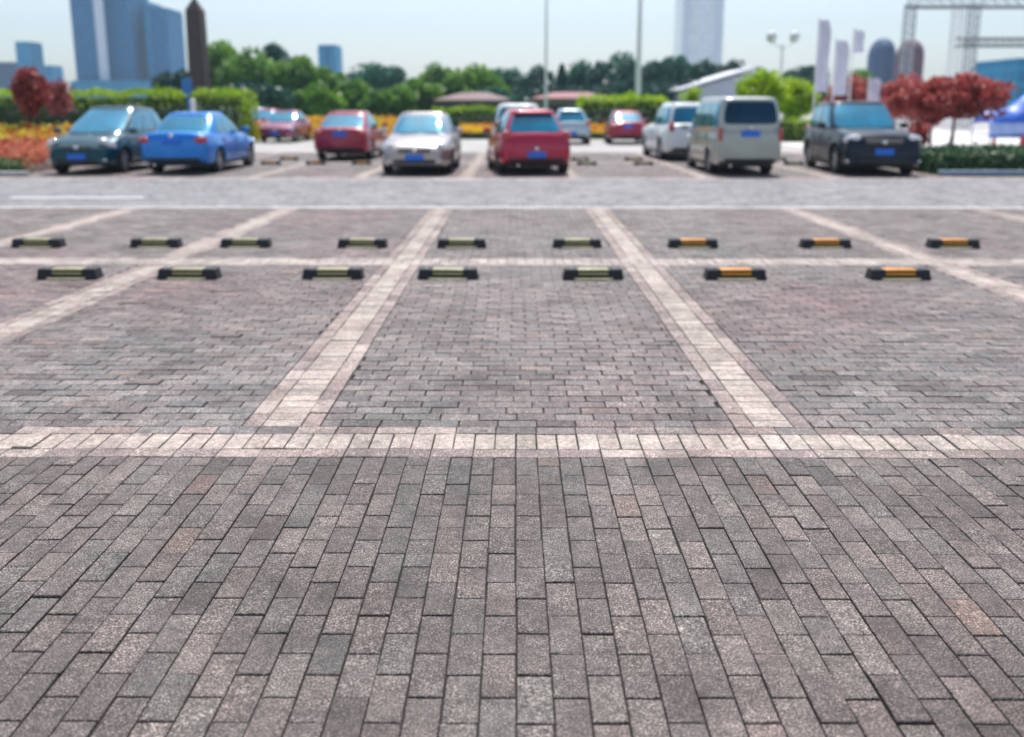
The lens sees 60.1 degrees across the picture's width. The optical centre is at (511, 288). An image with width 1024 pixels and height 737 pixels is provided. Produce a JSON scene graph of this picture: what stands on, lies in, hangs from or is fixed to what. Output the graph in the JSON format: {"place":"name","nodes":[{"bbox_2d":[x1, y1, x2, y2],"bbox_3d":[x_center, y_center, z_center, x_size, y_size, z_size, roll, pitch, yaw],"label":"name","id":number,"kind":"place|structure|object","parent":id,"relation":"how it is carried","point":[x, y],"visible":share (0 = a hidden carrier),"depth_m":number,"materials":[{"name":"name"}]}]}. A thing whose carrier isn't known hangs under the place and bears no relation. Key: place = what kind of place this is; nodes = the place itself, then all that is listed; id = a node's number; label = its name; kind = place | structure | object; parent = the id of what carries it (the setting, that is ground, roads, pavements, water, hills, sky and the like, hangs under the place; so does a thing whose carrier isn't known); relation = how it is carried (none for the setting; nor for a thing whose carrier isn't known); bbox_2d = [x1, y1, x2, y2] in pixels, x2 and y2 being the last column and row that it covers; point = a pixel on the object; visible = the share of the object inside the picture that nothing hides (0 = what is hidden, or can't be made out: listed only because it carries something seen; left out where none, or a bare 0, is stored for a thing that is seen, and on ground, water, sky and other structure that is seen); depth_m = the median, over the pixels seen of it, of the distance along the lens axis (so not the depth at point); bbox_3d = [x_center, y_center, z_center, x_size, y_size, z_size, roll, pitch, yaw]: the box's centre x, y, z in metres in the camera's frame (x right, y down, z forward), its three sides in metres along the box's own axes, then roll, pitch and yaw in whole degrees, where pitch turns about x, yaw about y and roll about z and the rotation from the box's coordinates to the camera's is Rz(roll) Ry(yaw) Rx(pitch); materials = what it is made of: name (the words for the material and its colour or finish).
{"place":"outdoors","nodes":[
{"label":"outdoors","id":0,"kind":"place"},
{"bbox_2d":[268,116,383,138],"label":"lawn","id":1,"kind":"structure","parent":0,"point":[300,138],"depth_m":48.22,"materials":[{"name":"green plant"}]},
{"bbox_2d":[147,67,188,97],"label":"broadleaf tree","id":2,"kind":"object","parent":1,"relation":"on","point":[167,79],"visible":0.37,"depth_m":91.19,"materials":[{"name":"green plant"}]},
{"bbox_2d":[185,0,211,97],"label":"stone obelisk","id":3,"kind":"object","parent":1,"relation":"on","point":[198,55],"visible":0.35,"depth_m":76.95,"materials":[{"name":"brown stone"}]},
{"bbox_2d":[208,39,252,95],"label":"broadleaf tree","id":4,"kind":"object","parent":1,"relation":"on","point":[219,50],"visible":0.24,"depth_m":94.96,"materials":[{"name":"green plant"}]},
{"bbox_2d":[213,45,274,86],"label":"broadleaf tree","id":5,"kind":"object","parent":1,"relation":"on","point":[244,67],"visible":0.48,"depth_m":91.09,"materials":[{"name":"green plant"}]},
{"bbox_2d":[214,81,298,109],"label":"broadleaf tree","id":6,"kind":"object","parent":1,"relation":"on","point":[273,96],"visible":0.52,"depth_m":76.61,"materials":[{"name":"green plant"}]},
{"bbox_2d":[260,41,290,64],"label":"broadleaf tree","id":7,"kind":"object","parent":1,"relation":"on","point":[274,52],"visible":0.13,"depth_m":99.83,"materials":[{"name":"green plant"}]},
{"bbox_2d":[264,54,327,101],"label":"broadleaf tree","id":8,"kind":"object","parent":1,"relation":"on","point":[298,73],"visible":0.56,"depth_m":86.17,"materials":[{"name":"green plant"}]},
{"bbox_2d":[292,80,347,119],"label":"broadleaf tree","id":9,"kind":"object","parent":1,"relation":"on","point":[319,98],"visible":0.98,"depth_m":80.81,"materials":[{"name":"green plant"}]},
{"bbox_2d":[333,78,372,110],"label":"broadleaf tree","id":10,"kind":"object","parent":1,"relation":"on","point":[352,92],"visible":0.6,"depth_m":88.51,"materials":[{"name":"green plant"}]},
{"bbox_2d":[346,61,407,89],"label":"broadleaf tree","id":11,"kind":"object","parent":1,"relation":"on","point":[377,76],"visible":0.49,"depth_m":129.02,"materials":[{"name":"green plant"}]},
{"bbox_2d":[357,84,419,118],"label":"broadleaf tree","id":12,"kind":"object","parent":1,"relation":"on","point":[398,100],"visible":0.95,"depth_m":82.73,"materials":[{"name":"green plant"}]},
{"bbox_2d":[395,77,446,110],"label":"broadleaf tree","id":13,"kind":"object","parent":1,"relation":"on","point":[428,93],"visible":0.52,"depth_m":86.64,"materials":[{"name":"green plant"}]},
{"bbox_2d":[415,62,455,84],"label":"broadleaf tree","id":14,"kind":"object","parent":1,"relation":"on","point":[436,74],"visible":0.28,"depth_m":115.38,"materials":[{"name":"green plant"}]},
{"bbox_2d":[439,73,472,97],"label":"broadleaf tree","id":15,"kind":"object","parent":1,"relation":"on","point":[454,85],"visible":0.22,"depth_m":89.11,"materials":[{"name":"green plant"}]},
{"bbox_2d":[431,104,497,118],"bbox_3d":[-2.502,-10.705,55.978,5.484,2.006,2.401,0,12,0],"label":"clipped hedge","id":16,"kind":"object","parent":1,"relation":"on","point":[466,113],"visible":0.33,"depth_m":55.12,"materials":[{"name":"green plant"}]},
{"bbox_2d":[433,92,511,110],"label":"pavilion building","id":17,"kind":"structure","parent":1,"relation":"on","point":[473,98],"depth_m":85.19,"materials":[{"name":"tile"}]},
{"bbox_2d":[441,62,511,93],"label":"broadleaf tree","id":18,"kind":"object","parent":1,"relation":"on","point":[477,77],"visible":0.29,"depth_m":100.00,"materials":[{"name":"green plant"}]},
{"bbox_2d":[492,66,539,94],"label":"broadleaf tree","id":19,"kind":"object","parent":1,"relation":"on","point":[507,76],"visible":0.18,"depth_m":125.23,"materials":[{"name":"green plant"}]},
{"bbox_2d":[511,64,555,92],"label":"broadleaf tree","id":20,"kind":"object","parent":1,"relation":"on","point":[531,79],"visible":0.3,"depth_m":121.85,"materials":[{"name":"green plant"}]},
{"bbox_2d":[514,85,564,102],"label":"broadleaf tree","id":21,"kind":"object","parent":1,"relation":"on","point":[528,94],"visible":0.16,"depth_m":95.59,"materials":[{"name":"green plant"}]},
{"bbox_2d":[449,114,655,127],"bbox_3d":[2.575,-9.910,53.580,15.679,1.407,1.467,0,12,0],"label":"dark hedge","id":22,"kind":"object","parent":1,"relation":"on","point":[482,120],"visible":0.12,"depth_m":53.17,"materials":[{"name":"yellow plant"}]},
{"bbox_2d":[459,121,651,133],"bbox_3d":[3.129,-8.880,49.451,12.450,0.985,2.707,0,12,0],"label":"bright flower strip","id":23,"kind":"object","parent":1,"relation":"on","point":[470,127],"visible":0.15,"depth_m":49.74,"materials":[{"name":"yellow plant"}]},
{"bbox_2d":[566,58,592,86],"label":"broadleaf tree","id":24,"kind":"object","parent":1,"relation":"on","point":[578,72],"visible":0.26,"depth_m":117.48,"materials":[{"name":"green plant"}]},
{"bbox_2d":[564,83,618,95],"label":"broadleaf tree","id":25,"kind":"object","parent":1,"relation":"on","point":[601,90],"visible":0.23,"depth_m":95.38,"materials":[{"name":"green plant"}]},
{"bbox_2d":[582,58,616,85],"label":"broadleaf tree","id":26,"kind":"object","parent":1,"relation":"on","point":[597,72],"visible":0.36,"depth_m":113.56,"materials":[{"name":"green plant"}]},
{"bbox_2d":[583,105,659,118],"bbox_3d":[7.415,-10.360,54.540,6.400,1.906,1.399,0,12,0],"label":"dark hedge","id":27,"kind":"object","parent":1,"relation":"on","point":[608,113],"visible":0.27,"depth_m":54.11,"materials":[{"name":"green plant"}]},
{"bbox_2d":[576,93,670,112],"bbox_3d":[7.047,-11.113,56.345,6.084,2.642,3.452,0,12,0],"label":"clipped hedge","id":28,"kind":"object","parent":1,"relation":"on","point":[605,104],"visible":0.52,"depth_m":55.07,"materials":[{"name":"green plant"}]},
{"bbox_2d":[609,51,641,75],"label":"broadleaf tree","id":29,"kind":"object","parent":1,"relation":"on","point":[629,67],"visible":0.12,"depth_m":120.75,"materials":[{"name":"green plant"}]},
{"bbox_2d":[635,0,642,95],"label":"lamp mast","id":30,"kind":"object","parent":1,"relation":"on","point":[638,54],"visible":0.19,"depth_m":59.81,"materials":[{"name":"grey metal"}]},
{"bbox_2d":[610,78,671,101],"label":"broadleaf tree","id":31,"kind":"object","parent":1,"relation":"on","point":[650,88],"visible":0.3,"depth_m":95.72,"materials":[{"name":"green plant"}]},
{"bbox_2d":[631,59,677,84],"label":"broadleaf tree","id":32,"kind":"object","parent":1,"relation":"on","point":[653,70],"visible":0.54,"depth_m":111.12,"materials":[{"name":"green plant"}]},
{"bbox_2d":[0,160,1023,736],"bbox_3d":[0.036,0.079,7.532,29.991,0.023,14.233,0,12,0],"label":"brick paving","id":33,"kind":"structure","parent":0,"point":[104,472],"depth_m":3.88,"materials":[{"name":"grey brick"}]},
{"bbox_2d":[11,238,66,247],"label":"wheel stop","id":34,"kind":"object","parent":33,"relation":"on","point":[38,242],"visible":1,"depth_m":10.26,"materials":[{"name":"rubber"}]},
{"bbox_2d":[36,267,103,279],"bbox_3d":[-4.204,-0.152,8.403,0.571,0.100,0.182,0,12,1],"label":"wheel stop","id":35,"kind":"object","parent":33,"relation":"on","point":[65,273],"visible":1,"depth_m":8.35,"materials":[{"name":"rubber"}]},
{"bbox_2d":[129,238,183,247],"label":"wheel stop","id":36,"kind":"object","parent":33,"relation":"on","point":[156,243],"visible":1,"depth_m":10.25,"materials":[{"name":"rubber"}]},
{"bbox_2d":[157,267,222,279],"bbox_3d":[-3.065,-0.151,8.398,0.571,0.100,0.182,0,12,1],"label":"wheel stop","id":37,"kind":"object","parent":33,"relation":"on","point":[191,273],"visible":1,"depth_m":8.34,"materials":[{"name":"rubber"}]},
{"bbox_2d":[220,238,272,247],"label":"wheel stop","id":38,"kind":"object","parent":33,"relation":"on","point":[246,242],"visible":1,"depth_m":10.25,"materials":[{"name":"rubber"}]},
{"bbox_2d":[302,267,364,279],"bbox_3d":[-1.696,-0.150,8.392,0.571,0.100,0.182,0,12,-1],"label":"wheel stop","id":39,"kind":"object","parent":33,"relation":"on","point":[334,273],"visible":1,"depth_m":8.34,"materials":[{"name":"rubber"}]},
{"bbox_2d":[337,238,387,247],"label":"wheel stop","id":40,"kind":"object","parent":33,"relation":"on","point":[362,242],"visible":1,"depth_m":10.24,"materials":[{"name":"rubber"}]},
{"bbox_2d":[417,267,478,279],"bbox_3d":[-0.604,-0.149,8.386,0.571,0.100,0.182,0,12,1],"label":"wheel stop","id":41,"kind":"object","parent":33,"relation":"on","point":[445,273],"visible":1,"depth_m":8.33,"materials":[{"name":"rubber"}]},
{"bbox_2d":[437,238,485,247],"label":"wheel stop","id":42,"kind":"object","parent":33,"relation":"on","point":[461,243],"visible":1,"depth_m":10.23,"materials":[{"name":"rubber"}]},
{"bbox_2d":[552,238,601,247],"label":"wheel stop","id":43,"kind":"object","parent":33,"relation":"on","point":[576,242],"visible":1,"depth_m":10.23,"materials":[{"name":"rubber"}]},
{"bbox_2d":[562,267,623,279],"bbox_3d":[0.766,-0.147,8.380,0.571,0.100,0.182,0,12,-1],"label":"wheel stop","id":44,"kind":"object","parent":33,"relation":"on","point":[592,273],"visible":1,"depth_m":8.33,"materials":[{"name":"rubber"}]},
{"bbox_2d":[667,238,718,247],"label":"wheel stop","id":45,"kind":"object","parent":33,"relation":"on","point":[692,243],"visible":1,"depth_m":10.22,"materials":[{"name":"rubber"}]},
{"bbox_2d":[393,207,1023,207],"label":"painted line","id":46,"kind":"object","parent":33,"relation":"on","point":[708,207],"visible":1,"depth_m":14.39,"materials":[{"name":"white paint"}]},
{"bbox_2d":[703,267,766,279],"bbox_3d":[2.112,-0.146,8.374,0.571,0.100,0.182,0,12,0],"label":"wheel stop","id":47,"kind":"object","parent":33,"relation":"on","point":[735,273],"visible":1,"depth_m":8.32,"materials":[{"name":"rubber"}]},
{"bbox_2d":[798,238,851,247],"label":"wheel stop","id":48,"kind":"object","parent":33,"relation":"on","point":[825,243],"visible":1,"depth_m":10.22,"materials":[{"name":"rubber"}]},
{"bbox_2d":[864,267,930,280],"bbox_3d":[3.655,-0.145,8.367,0.571,0.100,0.182,0,12,0],"label":"wheel stop","id":49,"kind":"object","parent":33,"relation":"on","point":[901,274],"visible":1,"depth_m":8.31,"materials":[{"name":"rubber"}]},
{"bbox_2d":[925,238,980,248],"bbox_3d":[5.119,-0.530,10.264,0.571,0.100,0.182,0,12,1],"label":"wheel stop","id":50,"kind":"object","parent":33,"relation":"on","point":[956,243],"visible":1,"depth_m":10.21,"materials":[{"name":"rubber"}]},
{"bbox_2d":[0,178,1023,206],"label":"brick road","id":51,"kind":"structure","parent":0,"point":[596,192],"depth_m":17.04,"materials":[{"name":"grey brick"}]},
{"bbox_2d":[0,152,1023,177],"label":"bay paving","id":52,"kind":"structure","parent":0,"point":[612,165],"depth_m":23.11,"materials":[{"name":"brick"}]},
{"bbox_2d":[0,156,32,172],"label":"border plants","id":53,"kind":"object","parent":52,"relation":"on","point":[8,164],"visible":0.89,"depth_m":21.85,"materials":[{"name":"green plant"}]},
{"bbox_2d":[0,133,59,166],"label":"red flowers","id":54,"kind":"object","parent":52,"relation":"on","point":[12,147],"visible":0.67,"depth_m":23.56,"materials":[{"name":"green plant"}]},
{"bbox_2d":[8,66,54,126],"bbox_3d":[-15.960,-5.899,29.517,1.402,3.070,1.322,-5,12,-22],"label":"maple tree","id":55,"kind":"object","parent":52,"relation":"on","point":[31,97],"visible":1,"depth_m":29.15,"materials":[{"name":"red plant"}]},
{"bbox_2d":[0,121,74,147],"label":"yellow flowers","id":56,"kind":"object","parent":52,"relation":"on","point":[36,131],"visible":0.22,"depth_m":28.31,"materials":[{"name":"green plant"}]},
{"bbox_2d":[46,105,160,172],"bbox_3d":[-10.569,-4.039,23.448,2.120,1.723,4.367,0,12,-1],"label":"parked minivan","id":57,"kind":"object","parent":52,"relation":"on","point":[102,136],"visible":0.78,"depth_m":22.23,"materials":[{"name":"teal paint"}]},
{"bbox_2d":[138,110,255,171],"bbox_3d":[-8.212,-3.990,23.532,2.120,1.593,4.518,0,12,0],"label":"parked sedan","id":58,"kind":"object","parent":52,"relation":"on","point":[215,141],"visible":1,"depth_m":21.99,"materials":[{"name":"blue paint"}]},
{"bbox_2d":[313,108,386,158],"bbox_3d":[-5.274,-5.160,29.259,2.140,1.603,4.492,0,12,0],"label":"parked hatchback","id":59,"kind":"object","parent":52,"relation":"on","point":[345,132],"visible":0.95,"depth_m":27.47,"materials":[{"name":"red paint"}]},
{"bbox_2d":[379,108,462,172],"bbox_3d":[-2.322,-3.927,23.224,2.120,1.593,4.518,0,12,0],"label":"parked sedan","id":60,"kind":"object","parent":52,"relation":"on","point":[423,139],"visible":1,"depth_m":21.72,"materials":[{"name":"silver metal"}]},
{"bbox_2d":[483,107,570,173],"bbox_3d":[0.364,-3.934,23.084,2.100,1.663,4.028,-1,12,-7],"label":"parked hatchback","id":61,"kind":"object","parent":52,"relation":"on","point":[530,137],"visible":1,"depth_m":21.36,"materials":[{"name":"paint"}]},
{"bbox_2d":[642,102,699,159],"bbox_3d":[5.534,-5.245,29.049,2.240,1.853,4.617,0,12,-2],"label":"parked suv","id":62,"kind":"object","parent":52,"relation":"on","point":[664,135],"visible":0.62,"depth_m":27.16,"materials":[{"name":"white paint"}]},
{"bbox_2d":[681,93,782,172],"bbox_3d":[5.671,-4.077,23.036,2.070,1.963,4.268,0,12,0],"label":"parked van","id":63,"kind":"object","parent":52,"relation":"on","point":[736,131],"visible":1,"depth_m":21.06,"materials":[{"name":"grey metal"}]},
{"bbox_2d":[803,99,921,173],"bbox_3d":[9.004,-4.025,23.052,2.240,1.853,4.617,1,12,5],"label":"parked suv","id":64,"kind":"object","parent":52,"relation":"on","point":[840,136],"visible":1,"depth_m":21.90,"materials":[{"name":"black paint"}]},
{"bbox_2d":[890,141,1023,173],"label":"hedge","id":65,"kind":"object","parent":52,"relation":"on","point":[936,158],"visible":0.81,"depth_m":21.64,"materials":[{"name":"green plant"}]},
{"bbox_2d":[900,71,1017,144],"bbox_3d":[13.385,-5.240,26.963,3.183,2.796,2.980,0,12,0],"label":"plum tree","id":66,"kind":"object","parent":52,"relation":"on","point":[960,95],"visible":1,"depth_m":26.22,"materials":[{"name":"red plant"}]},
{"bbox_2d":[937,170,1023,175],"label":"planter kerb","id":67,"kind":"structure","parent":52,"relation":"on","point":[980,172],"depth_m":21.08,"materials":[{"name":"grey concrete"}]},
{"bbox_2d":[0,0,1023,102],"label":"sky","id":68,"kind":"structure","parent":0,"point":[411,35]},
{"bbox_2d":[529,92,608,113],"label":"pavilion building","id":69,"kind":"structure","parent":0,"point":[556,101],"depth_m":87.10,"materials":[{"name":"tile"}]},
{"bbox_2d":[254,113,989,152],"bbox_3d":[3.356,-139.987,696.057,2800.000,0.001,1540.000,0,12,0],"label":"ground","id":70,"kind":"structure","parent":0,"point":[467,145],"depth_m":39.26,"materials":[{"name":"grey concrete"}]},
{"bbox_2d":[0,62,17,97],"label":"city block","id":71,"kind":"structure","parent":70,"relation":"on","point":[8,70],"depth_m":546.06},
{"bbox_2d":[15,41,45,82],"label":"office tower","id":72,"kind":"structure","parent":70,"relation":"on","point":[29,54],"depth_m":505.91,"materials":[{"name":"blue glass"}]},
{"bbox_2d":[45,77,75,130],"bbox_3d":[-18.011,-7.007,35.405,1.161,2.892,1.124,0,12,0],"label":"maple tree","id":73,"kind":"object","parent":70,"relation":"on","point":[59,104],"visible":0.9,"depth_m":35.17,"materials":[{"name":"red plant"}]},
{"bbox_2d":[69,0,111,80],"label":"office tower","id":74,"kind":"structure","parent":70,"relation":"on","point":[90,39],"depth_m":503.07,"materials":[{"name":"blue glass"}]},
{"bbox_2d":[69,81,152,97],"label":"podium block","id":75,"kind":"structure","parent":70,"relation":"on","point":[118,86],"depth_m":496.32,"materials":[{"name":"blue glass"}]},
{"bbox_2d":[0,102,239,136],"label":"dark hedge","id":76,"kind":"object","parent":70,"relation":"on","point":[11,117],"visible":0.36,"depth_m":38.80,"materials":[{"name":"green plant"}]},
{"bbox_2d":[105,0,147,80],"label":"office tower","id":77,"kind":"structure","parent":70,"relation":"on","point":[126,40],"depth_m":510.91,"materials":[{"name":"blue glass"}]},
{"bbox_2d":[0,84,260,142],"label":"clipped hedge","id":78,"kind":"object","parent":70,"relation":"on","point":[243,106],"visible":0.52,"depth_m":40.43,"materials":[{"name":"green plant"}]},
{"bbox_2d":[143,7,186,80],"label":"office tower","id":79,"kind":"structure","parent":70,"relation":"on","point":[164,38],"depth_m":516.42,"materials":[{"name":"blue glass"}]},
{"bbox_2d":[258,110,312,141],"bbox_3d":[-11.244,-8.161,44.035,2.120,1.593,4.518,0,12,0],"label":"parked sedan","id":80,"kind":"object","parent":70,"relation":"on","point":[295,125],"visible":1,"depth_m":42.98,"materials":[{"name":"paint"}]},
{"bbox_2d":[318,45,342,73],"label":"office tower","id":81,"kind":"structure","parent":70,"relation":"on","point":[330,56],"depth_m":446.26,"materials":[{"name":"blue glass"}]},
{"bbox_2d":[291,114,398,138],"bbox_3d":[-8.329,-8.671,47.010,6.185,1.392,3.697,0,12,0],"label":"orange flower strip","id":82,"kind":"object","parent":70,"relation":"on","point":[389,121],"visible":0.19,"depth_m":47.62,"materials":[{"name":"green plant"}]},
{"bbox_2d":[488,103,537,134],"bbox_3d":[0.221,-6.127,33.385,2.240,1.853,4.617,0,12,0],"label":"parked suv","id":83,"kind":"object","parent":70,"relation":"on","point":[501,109],"visible":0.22,"depth_m":31.45,"materials":[{"name":"white paint"}]},
{"bbox_2d":[555,108,590,143],"bbox_3d":[2.706,-7.724,41.714,2.100,1.663,4.028,0,12,0],"label":"parked hatchback","id":84,"kind":"object","parent":70,"relation":"on","point":[576,123],"visible":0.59,"depth_m":39.98,"materials":[{"name":"silver metal"}]},
{"bbox_2d":[601,110,646,143],"bbox_3d":[5.328,-7.738,41.958,2.120,1.593,4.518,0,12,2],"label":"parked sedan","id":85,"kind":"object","parent":70,"relation":"on","point":[625,124],"visible":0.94,"depth_m":40.04,"materials":[{"name":"red paint"}]},
{"bbox_2d":[673,0,724,65],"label":"office tower","id":86,"kind":"structure","parent":70,"relation":"on","point":[698,31],"depth_m":674.07,"materials":[{"name":"white glass"}]},
{"bbox_2d":[678,58,728,80],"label":"broadleaf tree","id":87,"kind":"object","parent":70,"relation":"on","point":[706,67],"visible":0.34,"depth_m":116.73,"materials":[{"name":"green plant"}]},
{"bbox_2d":[668,66,757,101],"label":"pale hall","id":88,"kind":"structure","parent":70,"relation":"on","point":[722,84],"depth_m":89.70,"materials":[{"name":"white metal"}]},
{"bbox_2d":[782,63,830,119],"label":"broadleaf tree","id":89,"kind":"object","parent":70,"relation":"on","point":[806,72],"visible":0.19,"depth_m":114.71,"materials":[{"name":"green plant"}]},
{"bbox_2d":[867,38,895,85],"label":"round topped tower","id":90,"kind":"structure","parent":70,"relation":"on","point":[881,59],"depth_m":321.16,"materials":[{"name":"blue glass"}]},
{"bbox_2d":[893,39,923,81],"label":"round topped tower","id":91,"kind":"structure","parent":70,"relation":"on","point":[918,61],"depth_m":301.43,"materials":[{"name":"grey"}]},
{"bbox_2d":[894,0,1023,129],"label":"steel gantry","id":92,"kind":"object","parent":70,"relation":"on","point":[973,6],"visible":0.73,"depth_m":67.25,"materials":[{"name":"grey metal"}]},
{"bbox_2d":[967,58,1023,115],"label":"city block","id":93,"kind":"structure","parent":70,"relation":"on","point":[1007,70],"depth_m":197.53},
{"bbox_2d":[781,130,1019,147],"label":"plaza","id":94,"kind":"structure","parent":0,"point":[940,137],"depth_m":46.77,"materials":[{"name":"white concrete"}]},
{"bbox_2d":[733,66,790,108],"bbox_3d":[12.609,-9.402,45.019,2.617,3.752,2.787,-4,12,-19],"label":"young tree","id":95,"kind":"object","parent":94,"relation":"on","point":[762,82],"visible":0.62,"depth_m":44.17,"materials":[{"name":"green plant"}]},
{"bbox_2d":[779,116,810,141],"bbox_3d":[13.957,-7.986,44.196,2.881,1.314,2.424,0,12,0],"label":"clipped hedge","id":96,"kind":"object","parent":94,"relation":"on","point":[793,131],"visible":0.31,"depth_m":43.44,"materials":[{"name":"green plant"}]},
{"bbox_2d":[777,75,820,122],"bbox_3d":[15.560,-10.060,48.941,2.685,3.479,2.686,0,12,0],"label":"young tree","id":97,"kind":"object","parent":94,"relation":"on","point":[797,103],"visible":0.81,"depth_m":48.23,"materials":[{"name":"green plant"}]},
{"bbox_2d":[812,18,830,114],"bbox_3d":[13.588,-9.085,38.912,0.575,5.447,0.132,0,12,0],"label":"banner flag","id":98,"kind":"object","parent":94,"relation":"on","point":[822,60],"visible":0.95,"depth_m":38.69,"materials":[{"name":"white fabric"}]},
{"bbox_2d":[831,38,849,101],"bbox_3d":[14.414,-8.663,38.994,0.625,4.588,0.132,0,12,0],"label":"banner flag","id":99,"kind":"object","parent":94,"relation":"on","point":[841,60],"visible":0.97,"depth_m":38.78,"materials":[{"name":"white fabric"}]},
{"bbox_2d":[822,74,867,101],"bbox_3d":[17.731,-9.632,46.833,2.449,3.480,2.543,0,12,0],"label":"plum tree","id":100,"kind":"object","parent":94,"relation":"on","point":[856,85],"visible":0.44,"depth_m":46.17,"materials":[{"name":"red plant"}]},
{"bbox_2d":[880,71,923,127],"bbox_3d":[15.799,-7.084,35.263,2.330,3.100,2.350,7,14,33],"label":"plum tree","id":101,"kind":"object","parent":94,"relation":"on","point":[893,101],"visible":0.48,"depth_m":34.94,"materials":[{"name":"red plant"}]},
{"bbox_2d":[970,96,1023,143],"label":"covered stall","id":102,"kind":"object","parent":94,"relation":"on","point":[1010,124],"visible":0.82,"depth_m":38.43,"materials":[{"name":"blue fabric"}]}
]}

